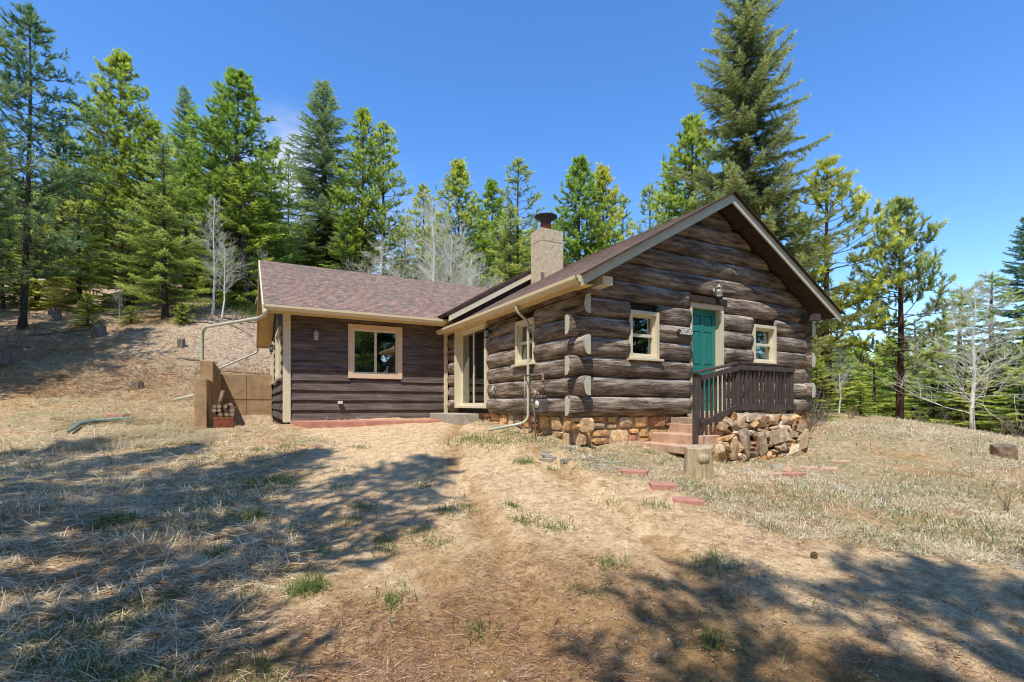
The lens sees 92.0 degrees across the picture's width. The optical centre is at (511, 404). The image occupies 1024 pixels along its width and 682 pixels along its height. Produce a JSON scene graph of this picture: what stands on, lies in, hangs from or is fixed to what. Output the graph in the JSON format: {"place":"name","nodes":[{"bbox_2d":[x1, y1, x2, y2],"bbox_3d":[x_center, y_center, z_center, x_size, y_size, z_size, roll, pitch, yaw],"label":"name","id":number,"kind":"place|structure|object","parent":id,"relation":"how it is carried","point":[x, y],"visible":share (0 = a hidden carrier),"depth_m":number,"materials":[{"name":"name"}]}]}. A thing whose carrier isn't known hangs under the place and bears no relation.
{"place":"outdoors","nodes":[
{"label":"outdoors","id":0,"kind":"place"},
{"bbox_2d":[0,206,1023,681],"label":"ground","id":1,"kind":"structure","parent":0,"point":[396,454],"depth_m":4.84,"materials":[{"name":"beige soil"}]},
{"bbox_2d":[0,193,53,308],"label":"spruce tree","id":2,"kind":"object","parent":1,"relation":"on","point":[3,298],"visible":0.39,"depth_m":23.95,"materials":[{"name":"green plant"}]},
{"bbox_2d":[0,210,76,301],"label":"spruce tree","id":3,"kind":"object","parent":1,"relation":"on","point":[37,268],"visible":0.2,"depth_m":24.85,"materials":[{"name":"green plant"}]},
{"bbox_2d":[28,284,49,309],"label":"fir tree","id":4,"kind":"object","parent":1,"relation":"on","point":[36,304],"visible":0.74,"depth_m":23.97,"materials":[{"name":"green plant"}]},
{"bbox_2d":[0,26,82,302],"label":"pine tree","id":5,"kind":"object","parent":1,"relation":"on","point":[25,168],"visible":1,"depth_m":16.13,"materials":[{"name":"green plant"}]},
{"bbox_2d":[47,307,61,320],"bbox_3d":[-20.797,-4.090,22.503,0.554,0.651,0.527,0,0,-28],"label":"tree stump","id":6,"kind":"object","parent":1,"relation":"on","point":[54,316],"visible":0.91,"depth_m":22.33,"materials":[{"name":"grey wood"}]},
{"bbox_2d":[2,127,116,286],"bbox_3d":[-26.742,-11.491,29.091,5.017,9.756,4.564,0,0,8],"label":"pine tree","id":7,"kind":"object","parent":1,"relation":"on","point":[49,199],"visible":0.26,"depth_m":28.91,"materials":[{"name":"green plant"}]},
{"bbox_2d":[30,190,97,280],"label":"spruce tree","id":8,"kind":"object","parent":1,"relation":"on","point":[57,206],"visible":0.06,"depth_m":29.67,"materials":[{"name":"green plant"}]},
{"bbox_2d":[0,1,142,329],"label":"pine tree","id":9,"kind":"object","parent":1,"relation":"on","point":[29,18],"visible":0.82,"depth_m":21.11,"materials":[{"name":"green plant"}]},
{"bbox_2d":[18,199,130,312],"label":"spruce tree","id":10,"kind":"object","parent":1,"relation":"on","point":[79,286],"visible":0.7,"depth_m":24.29,"materials":[{"name":"green plant"}]},
{"bbox_2d":[67,292,104,326],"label":"fir tree","id":11,"kind":"object","parent":1,"relation":"on","point":[86,314],"visible":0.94,"depth_m":21.38,"materials":[{"name":"green plant"}]},
{"bbox_2d":[91,324,106,336],"bbox_3d":[-17.097,-3.037,20.498,0.534,0.556,0.525,0,0,-28],"label":"tree stump","id":12,"kind":"object","parent":1,"relation":"on","point":[99,330],"visible":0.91,"depth_m":20.33,"materials":[{"name":"grey wood"}]},
{"bbox_2d":[67,416,132,432],"bbox_3d":[-10.411,0.494,12.371,0.587,0.360,1.518,0,0,18],"label":"drain pipe","id":13,"kind":"object","parent":1,"relation":"on","point":[77,424],"visible":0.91,"depth_m":12.51,"materials":[{"name":"grey plastic"}]},
{"bbox_2d":[68,91,138,280],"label":"pine tree","id":14,"kind":"object","parent":1,"relation":"on","point":[104,240],"visible":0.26,"depth_m":31.00,"materials":[{"name":"green plant"}]},
{"bbox_2d":[80,167,144,276],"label":"fir tree","id":15,"kind":"object","parent":1,"relation":"on","point":[108,238],"visible":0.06,"depth_m":32.49,"materials":[{"name":"green plant"}]},
{"bbox_2d":[48,47,181,284],"bbox_3d":[-23.513,-14.159,29.841,6.104,14.459,6.610,0,0,41],"label":"pine tree","id":16,"kind":"object","parent":1,"relation":"on","point":[121,140],"visible":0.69,"depth_m":29.15,"materials":[{"name":"green plant"}]},
{"bbox_2d":[83,208,170,305],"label":"spruce tree","id":17,"kind":"object","parent":1,"relation":"on","point":[124,272],"visible":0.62,"depth_m":25.77,"materials":[{"name":"green plant"}]},
{"bbox_2d":[31,411,225,452],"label":"dry grass","id":18,"kind":"structure","parent":1,"relation":"on","point":[177,438],"depth_m":11.34,"materials":[{"name":"plant"}]},
{"bbox_2d":[116,305,142,323],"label":"fir tree","id":19,"kind":"object","parent":1,"relation":"on","point":[131,316],"visible":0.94,"depth_m":21.89,"materials":[{"name":"green plant"}]},
{"bbox_2d":[106,201,160,277],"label":"fir tree","id":20,"kind":"object","parent":1,"relation":"on","point":[138,264],"visible":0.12,"depth_m":31.27,"materials":[{"name":"green plant"}]},
{"bbox_2d":[0,274,269,402],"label":"pine needle litter","id":21,"kind":"object","parent":1,"relation":"on","point":[93,382],"visible":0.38,"depth_m":18.12,"materials":[{"name":"brown plant"}]},
{"bbox_2d":[106,117,188,271],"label":"pine tree","id":22,"kind":"object","parent":1,"relation":"on","point":[155,130],"visible":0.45,"depth_m":29.44,"materials":[{"name":"green plant"}]},
{"bbox_2d":[101,131,213,318],"bbox_3d":[-16.179,-8.081,22.814,4.370,8.859,4.225,0,0,-39],"label":"spruce tree","id":23,"kind":"object","parent":1,"relation":"on","point":[165,250],"visible":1,"depth_m":22.67,"materials":[{"name":"green plant"}]},
{"bbox_2d":[122,157,234,296],"bbox_3d":[-18.420,-9.738,27.793,5.653,8.103,6.009,0,0,37],"label":"spruce tree","id":24,"kind":"object","parent":1,"relation":"on","point":[186,167],"visible":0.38,"depth_m":27.54,"materials":[{"name":"green plant"}]},
{"bbox_2d":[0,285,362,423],"bbox_3d":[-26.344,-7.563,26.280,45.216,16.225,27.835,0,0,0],"label":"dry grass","id":25,"kind":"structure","parent":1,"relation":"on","point":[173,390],"depth_m":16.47,"materials":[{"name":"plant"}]},
{"bbox_2d":[168,303,194,324],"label":"fir tree","id":26,"kind":"object","parent":1,"relation":"on","point":[181,320],"visible":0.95,"depth_m":22.17,"materials":[{"name":"green plant"}]},
{"bbox_2d":[155,84,208,227],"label":"fir tree","id":27,"kind":"object","parent":1,"relation":"on","point":[183,105],"visible":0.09,"depth_m":36.74,"materials":[{"name":"green plant"}]},
{"bbox_2d":[153,169,255,295],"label":"spruce tree","id":28,"kind":"object","parent":1,"relation":"on","point":[197,229],"visible":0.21,"depth_m":28.00,"materials":[{"name":"green plant"}]},
{"bbox_2d":[174,113,251,243],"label":"pine tree","id":29,"kind":"object","parent":1,"relation":"on","point":[217,123],"visible":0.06,"depth_m":31.07,"materials":[{"name":"green plant"}]},
{"bbox_2d":[187,194,248,314],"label":"aspen tree","id":30,"kind":"object","parent":1,"relation":"on","point":[214,278],"visible":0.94,"depth_m":23.98,"materials":[{"name":"grey plant"}]},
{"bbox_2d":[214,417,234,427],"bbox_3d":[-7.316,0.510,12.587,0.440,0.380,0.700,0,0,-28],"label":"log crate","id":31,"kind":"object","parent":1,"relation":"on","point":[224,422],"visible":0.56,"depth_m":12.29,"materials":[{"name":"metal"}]},
{"bbox_2d":[198,237,251,320],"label":"aspen tree","id":32,"kind":"object","parent":1,"relation":"on","point":[224,266],"visible":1,"depth_m":23.57,"materials":[{"name":"grey plant"}]},
{"bbox_2d":[197,295,256,322],"bbox_3d":[-13.468,-4.976,27.072,8.193,3.074,6.688,0,0,-28],"label":"ground cover","id":33,"kind":"object","parent":1,"relation":"on","point":[245,306],"visible":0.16,"depth_m":26.12,"materials":[{"name":"green plant"}]},
{"bbox_2d":[145,65,313,299],"bbox_3d":[-15.883,-12.435,28.261,7.477,13.975,8.098,0,-3,1],"label":"pine tree","id":34,"kind":"object","parent":1,"relation":"on","point":[226,112],"visible":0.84,"depth_m":27.60,"materials":[{"name":"green plant"}]},
{"bbox_2d":[194,360,271,429],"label":"retaining wall","id":35,"kind":"structure","parent":1,"relation":"on","point":[244,394],"depth_m":17.97,"materials":[{"name":"beige paint"}]},
{"bbox_2d":[191,168,278,296],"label":"fir tree","id":36,"kind":"object","parent":1,"relation":"on","point":[216,285],"visible":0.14,"depth_m":28.36,"materials":[{"name":"green plant"}]},
{"bbox_2d":[194,160,283,303],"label":"fir tree","id":37,"kind":"object","parent":1,"relation":"on","point":[245,294],"visible":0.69,"depth_m":26.95,"materials":[{"name":"green plant"}]},
{"bbox_2d":[0,402,487,681],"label":"dry grass","id":38,"kind":"structure","parent":1,"relation":"on","point":[139,510],"depth_m":4.31,"materials":[{"name":"plant"}]},
{"bbox_2d":[225,179,315,292],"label":"spruce tree","id":39,"kind":"object","parent":1,"relation":"on","point":[283,248],"visible":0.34,"depth_m":29.91,"materials":[{"name":"green plant"}]},
{"bbox_2d":[271,149,303,248],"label":"pine tree","id":40,"kind":"object","parent":1,"relation":"on","point":[296,181],"visible":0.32,"depth_m":37.84,"materials":[{"name":"green plant"}]},
{"bbox_2d":[286,208,331,267],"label":"spruce tree","id":41,"kind":"object","parent":1,"relation":"on","point":[305,236],"visible":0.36,"depth_m":33.73,"materials":[{"name":"green plant"}]},
{"bbox_2d":[264,78,379,271],"bbox_3d":[-13.716,-15.471,35.640,8.615,15.940,8.626,0,0,-23],"label":"fir tree","id":42,"kind":"object","parent":1,"relation":"on","point":[304,176],"visible":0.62,"depth_m":34.72,"materials":[{"name":"green plant"}]},
{"bbox_2d":[318,209,369,270],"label":"fir tree","id":43,"kind":"object","parent":1,"relation":"on","point":[346,224],"visible":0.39,"depth_m":32.77,"materials":[{"name":"green plant"}]},
{"bbox_2d":[318,106,403,272],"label":"pine tree","id":44,"kind":"object","parent":1,"relation":"on","point":[363,117],"visible":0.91,"depth_m":33.61,"materials":[{"name":"green plant"}]},
{"bbox_2d":[290,419,441,427],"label":"patio","id":45,"kind":"structure","parent":1,"relation":"on","point":[326,423],"depth_m":12.22,"materials":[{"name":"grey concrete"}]},
{"bbox_2d":[430,413,478,424],"bbox_3d":[-1.577,0.420,13.310,0.700,0.360,1.850,0,0,-28],"label":"concrete step","id":46,"kind":"object","parent":45,"relation":"on","point":[458,418],"visible":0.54,"depth_m":12.57,"materials":[{"name":"grey concrete"}]},
{"bbox_2d":[333,237,419,277],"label":"aspen tree","id":47,"kind":"object","parent":1,"relation":"on","point":[377,261],"visible":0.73,"depth_m":31.05,"materials":[{"name":"grey plant"}]},
{"bbox_2d":[344,120,419,277],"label":"pine tree","id":48,"kind":"object","parent":1,"relation":"on","point":[387,130],"visible":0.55,"depth_m":35.30,"materials":[{"name":"green plant"}]},
{"bbox_2d":[391,181,451,279],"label":"pine tree","id":49,"kind":"object","parent":1,"relation":"on","point":[418,197],"visible":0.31,"depth_m":40.51,"materials":[{"name":"green plant"}]},
{"bbox_2d":[366,187,496,285],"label":"aspen tree","id":50,"kind":"object","parent":1,"relation":"on","point":[433,248],"visible":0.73,"depth_m":32.43,"materials":[{"name":"grey plant"}]},
{"bbox_2d":[82,428,789,665],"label":"green grass","id":51,"kind":"structure","parent":1,"relation":"on","point":[317,584],"depth_m":5.22,"materials":[{"name":"green plant"}]},
{"bbox_2d":[409,232,506,286],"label":"aspen tree","id":52,"kind":"object","parent":1,"relation":"on","point":[458,252],"visible":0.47,"depth_m":33.60,"materials":[{"name":"grey plant"}]},
{"bbox_2d":[421,157,496,286],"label":"pine tree","id":53,"kind":"object","parent":1,"relation":"on","point":[457,172],"visible":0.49,"depth_m":37.37,"materials":[{"name":"green plant"}]},
{"bbox_2d":[425,248,505,287],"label":"aspen tree","id":54,"kind":"object","parent":1,"relation":"on","point":[472,276],"visible":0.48,"depth_m":32.85,"materials":[{"name":"grey plant"}]},
{"bbox_2d":[457,236,495,286],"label":"fir tree","id":55,"kind":"object","parent":1,"relation":"on","point":[482,242],"visible":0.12,"depth_m":36.86,"materials":[{"name":"green plant"}]},
{"bbox_2d":[464,219,507,288],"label":"fir tree","id":56,"kind":"object","parent":1,"relation":"on","point":[487,229],"visible":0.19,"depth_m":37.78,"materials":[{"name":"green plant"}]},
{"bbox_2d":[462,176,524,287],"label":"pine tree","id":57,"kind":"object","parent":1,"relation":"on","point":[491,189],"visible":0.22,"depth_m":42.63,"materials":[{"name":"green plant"}]},
{"bbox_2d":[478,204,530,282],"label":"spruce tree","id":58,"kind":"object","parent":1,"relation":"on","point":[509,267],"visible":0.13,"depth_m":35.86,"materials":[{"name":"green plant"}]},
{"bbox_2d":[173,191,842,450],"bbox_3d":[-2.029,-2.115,15.311,14.635,7.030,15.345,0,0,-28],"label":"log cabin","id":59,"kind":"object","parent":1,"relation":"on","point":[620,341],"visible":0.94,"depth_m":11.34,"materials":[{"name":"brown wood"}]},
{"bbox_2d":[275,326,281,380],"bbox_3d":[-6.936,-1.465,14.776,0.160,1.470,2.000,0,0,-28],"label":"window","id":60,"kind":"structure","parent":59,"relation":"in","point":[278,337],"depth_m":15.31,"materials":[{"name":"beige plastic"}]},
{"bbox_2d":[348,323,401,378],"bbox_3d":[-3.804,-1.445,13.761,1.480,1.470,0.190,0,0,-28],"label":"window","id":61,"kind":"structure","parent":59,"relation":"in","point":[362,339],"depth_m":13.71,"materials":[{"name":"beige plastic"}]},
{"bbox_2d":[454,321,489,407],"bbox_3d":[-1.001,-1.015,13.221,0.330,2.230,2.090,0,0,-28],"label":"sliding door","id":62,"kind":"structure","parent":59,"relation":"in","point":[471,383],"depth_m":13.52,"materials":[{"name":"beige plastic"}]},
{"bbox_2d":[511,317,536,366],"bbox_3d":[0.289,-1.325,10.645,0.230,0.990,0.910,0,0,-28],"label":"window","id":63,"kind":"structure","parent":59,"relation":"in","point":[520,326],"depth_m":10.83,"materials":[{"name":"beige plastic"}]},
{"bbox_2d":[524,373,547,437],"bbox_3d":[0.460,0.121,9.957,0.229,1.459,0.893,0,0,-20],"label":"gas meter","id":64,"kind":"object","parent":59,"relation":"attached to","point":[540,404],"visible":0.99,"depth_m":9.64,"materials":[{"name":"grey metal"}]},
{"bbox_2d":[626,309,663,361],"bbox_3d":[2.570,-1.335,9.713,0.850,0.970,0.290,0,0,-28],"label":"window","id":65,"kind":"structure","parent":59,"relation":"in","point":[643,338],"depth_m":9.76,"materials":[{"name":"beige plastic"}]},
{"bbox_2d":[688,301,723,412],"bbox_3d":[4.118,-0.980,10.604,1.020,2.320,0.260,0,0,-28],"label":"door","id":66,"kind":"structure","parent":59,"relation":"in","point":[707,322],"depth_m":10.67,"materials":[{"name":"teal paint"}]},
{"bbox_2d":[750,324,776,363],"bbox_3d":[5.805,-1.360,11.447,0.910,0.920,0.290,0,0,-28],"label":"window","id":67,"kind":"structure","parent":59,"relation":"in","point":[764,348],"depth_m":11.53,"materials":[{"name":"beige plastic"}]},
{"bbox_2d":[0,422,1023,681],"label":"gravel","id":68,"kind":"structure","parent":1,"relation":"on","point":[642,678],"depth_m":3.50,"materials":[{"name":"brown gravel"}]},
{"bbox_2d":[0,447,1023,681],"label":"pine needle litter","id":69,"kind":"object","parent":1,"relation":"on","point":[209,669],"visible":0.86,"depth_m":3.36,"materials":[{"name":"brown plant"}]},
{"bbox_2d":[482,155,547,287],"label":"pine tree","id":70,"kind":"object","parent":1,"relation":"on","point":[538,195],"visible":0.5,"depth_m":36.38,"materials":[{"name":"green plant"}]},
{"bbox_2d":[527,153,621,264],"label":"pine tree","id":71,"kind":"object","parent":1,"relation":"on","point":[578,182],"visible":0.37,"depth_m":35.99,"materials":[{"name":"green plant"}]},
{"bbox_2d":[566,162,634,258],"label":"pine tree","id":72,"kind":"object","parent":1,"relation":"on","point":[603,179],"visible":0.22,"depth_m":37.60,"materials":[{"name":"green plant"}]},
{"bbox_2d":[611,193,633,244],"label":"pine tree","id":73,"kind":"object","parent":1,"relation":"on","point":[626,211],"visible":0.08,"depth_m":43.98,"materials":[{"name":"green plant"}]},
{"bbox_2d":[629,182,665,236],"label":"pine tree","id":74,"kind":"object","parent":1,"relation":"on","point":[649,190],"visible":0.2,"depth_m":40.09,"materials":[{"name":"green plant"}]},
{"bbox_2d":[649,481,677,490],"bbox_3d":[2.063,1.127,6.748,0.362,0.105,0.288,0,0,10],"label":"red paver","id":75,"kind":"object","parent":1,"relation":"on","point":[655,485],"visible":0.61,"depth_m":6.63,"materials":[{"name":"concrete"}]},
{"bbox_2d":[651,164,690,222],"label":"fir tree","id":76,"kind":"object","parent":1,"relation":"on","point":[676,185],"visible":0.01,"depth_m":33.72,"materials":[{"name":"green plant"}]},
{"bbox_2d":[643,111,725,229],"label":"pine tree","id":77,"kind":"object","parent":1,"relation":"on","point":[689,136],"visible":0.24,"depth_m":26.61,"materials":[{"name":"green plant"}]},
{"bbox_2d":[672,496,703,505],"bbox_3d":[2.204,1.228,6.203,0.367,0.095,0.263,0,0,14],"label":"red paver","id":78,"kind":"object","parent":1,"relation":"on","point":[690,500],"visible":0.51,"depth_m":6.10,"materials":[{"name":"concrete"}]},
{"bbox_2d":[683,444,713,480],"bbox_3d":[2.766,0.876,7.352,0.458,0.532,0.457,0,0,-28],"label":"tree stump","id":79,"kind":"object","parent":1,"relation":"on","point":[698,460],"visible":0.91,"depth_m":7.18,"materials":[{"name":"brown wood"}]},
{"bbox_2d":[637,412,811,464],"bbox_3d":[4.193,0.712,9.759,3.402,1.151,1.766,0,0,-28],"label":"stone stoop","id":80,"kind":"object","parent":1,"relation":"on","point":[734,437],"visible":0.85,"depth_m":9.16,"materials":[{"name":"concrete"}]},
{"bbox_2d":[690,361,796,444],"bbox_3d":[4.207,0.003,9.842,2.883,1.594,1.208,0,0,-28],"label":"deck railing","id":81,"kind":"object","parent":80,"relation":"on","point":[751,386],"visible":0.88,"depth_m":9.21,"materials":[{"name":"brown wood"}]},
{"bbox_2d":[664,0,882,381],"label":"spruce tree","id":82,"kind":"object","parent":1,"relation":"on","point":[746,181],"visible":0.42,"depth_m":20.30,"materials":[{"name":"green plant"}]},
{"bbox_2d":[803,375,840,426],"bbox_3d":[7.304,-0.093,12.071,1.204,1.336,1.120,0,0,-1],"label":"shrub","id":83,"kind":"object","parent":1,"relation":"on","point":[813,412],"visible":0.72,"depth_m":12.10,"materials":[{"name":"plant"}]},
{"bbox_2d":[804,358,844,421],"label":"fir tree","id":84,"kind":"object","parent":1,"relation":"on","point":[816,371],"visible":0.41,"depth_m":16.82,"materials":[{"name":"green plant"}]},
{"bbox_2d":[790,242,858,401],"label":"spruce tree","id":85,"kind":"object","parent":1,"relation":"on","point":[822,357],"visible":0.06,"depth_m":21.78,"materials":[{"name":"green plant"}]},
{"bbox_2d":[821,346,861,414],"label":"aspen tree","id":86,"kind":"object","parent":1,"relation":"on","point":[844,373],"visible":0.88,"depth_m":19.02,"materials":[{"name":"grey plant"}]},
{"bbox_2d":[813,311,873,415],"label":"fir tree","id":87,"kind":"object","parent":1,"relation":"on","point":[836,379],"visible":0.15,"depth_m":24.69,"materials":[{"name":"green plant"}]},
{"bbox_2d":[783,153,919,412],"bbox_3d":[13.916,-5.231,22.029,6.268,11.925,5.838,0,0,-23],"label":"pine tree","id":88,"kind":"object","parent":1,"relation":"on","point":[859,202],"visible":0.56,"depth_m":20.97,"materials":[{"name":"green plant"}]},
{"bbox_2d":[827,347,881,410],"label":"spruce tree","id":89,"kind":"object","parent":1,"relation":"on","point":[849,360],"visible":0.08,"depth_m":35.63,"materials":[{"name":"green plant"}]},
{"bbox_2d":[843,383,877,416],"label":"fir tree","id":90,"kind":"object","parent":1,"relation":"on","point":[860,412],"visible":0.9,"depth_m":19.45,"materials":[{"name":"green plant"}]},
{"bbox_2d":[840,356,926,417],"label":"spruce tree","id":91,"kind":"object","parent":1,"relation":"on","point":[881,405],"visible":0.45,"depth_m":27.90,"materials":[{"name":"green plant"}]},
{"bbox_2d":[869,330,911,417],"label":"fir tree","id":92,"kind":"object","parent":1,"relation":"on","point":[886,337],"visible":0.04,"depth_m":37.76,"materials":[{"name":"green plant"}]},
{"bbox_2d":[865,338,930,420],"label":"pine tree","id":93,"kind":"object","parent":1,"relation":"on","point":[893,362],"visible":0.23,"depth_m":35.59,"materials":[{"name":"green plant"}]},
{"bbox_2d":[830,194,981,418],"bbox_3d":[17.219,-4.089,21.991,5.710,10.504,5.510,0,0,-42],"label":"pine tree","id":94,"kind":"object","parent":1,"relation":"on","point":[899,205],"visible":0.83,"depth_m":21.44,"materials":[{"name":"green plant"}]},
{"bbox_2d":[862,318,965,421],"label":"spruce tree","id":95,"kind":"object","parent":1,"relation":"on","point":[914,334],"visible":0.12,"depth_m":32.81,"materials":[{"name":"green plant"}]},
{"bbox_2d":[831,270,1023,429],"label":"aspen tree","id":96,"kind":"object","parent":1,"relation":"on","point":[972,395],"visible":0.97,"depth_m":19.44,"materials":[{"name":"grey plant"}]},
{"bbox_2d":[879,347,988,425],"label":"spruce tree","id":97,"kind":"object","parent":1,"relation":"on","point":[933,412],"visible":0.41,"depth_m":26.75,"materials":[{"name":"green plant"}]},
{"bbox_2d":[892,285,1023,431],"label":"bare tree","id":98,"kind":"object","parent":1,"relation":"on","point":[949,363],"visible":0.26,"depth_m":26.97,"materials":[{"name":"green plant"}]},
{"bbox_2d":[913,272,1023,436],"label":"spruce tree","id":99,"kind":"object","parent":1,"relation":"on","point":[981,313],"visible":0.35,"depth_m":25.08,"materials":[{"name":"green plant"}]},
{"bbox_2d":[931,377,1017,434],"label":"spruce tree","id":100,"kind":"object","parent":1,"relation":"on","point":[979,417],"visible":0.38,"depth_m":23.93,"materials":[{"name":"green plant"}]},
{"bbox_2d":[958,367,1023,436],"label":"spruce tree","id":101,"kind":"object","parent":1,"relation":"on","point":[1020,410],"visible":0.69,"depth_m":21.96,"materials":[{"name":"green plant"}]},
{"bbox_2d":[967,216,1023,430],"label":"fir tree","id":102,"kind":"object","parent":1,"relation":"on","point":[1017,271],"visible":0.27,"depth_m":27.27,"materials":[{"name":"green plant"}]},
{"bbox_2d":[989,443,1017,459],"bbox_3d":[9.555,0.924,9.610,0.436,0.321,0.418,0,0,-28],"label":"tree stump","id":103,"kind":"object","parent":1,"relation":"on","point":[1006,450],"visible":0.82,"depth_m":9.48,"materials":[{"name":"brown wood"}]},
{"bbox_2d":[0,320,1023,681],"bbox_3d":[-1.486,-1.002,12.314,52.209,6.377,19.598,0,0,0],"label":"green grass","id":104,"kind":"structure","parent":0,"point":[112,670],"depth_m":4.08,"materials":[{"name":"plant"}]},
{"bbox_2d":[0,0,1023,366],"label":"sky","id":105,"kind":"structure","parent":0,"point":[925,98],"materials":[{"name":"blue"}]},
{"bbox_2d":[463,411,1023,569],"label":"dry grass","id":106,"kind":"structure","parent":0,"point":[994,515],"depth_m":6.61,"materials":[{"name":"plant"}]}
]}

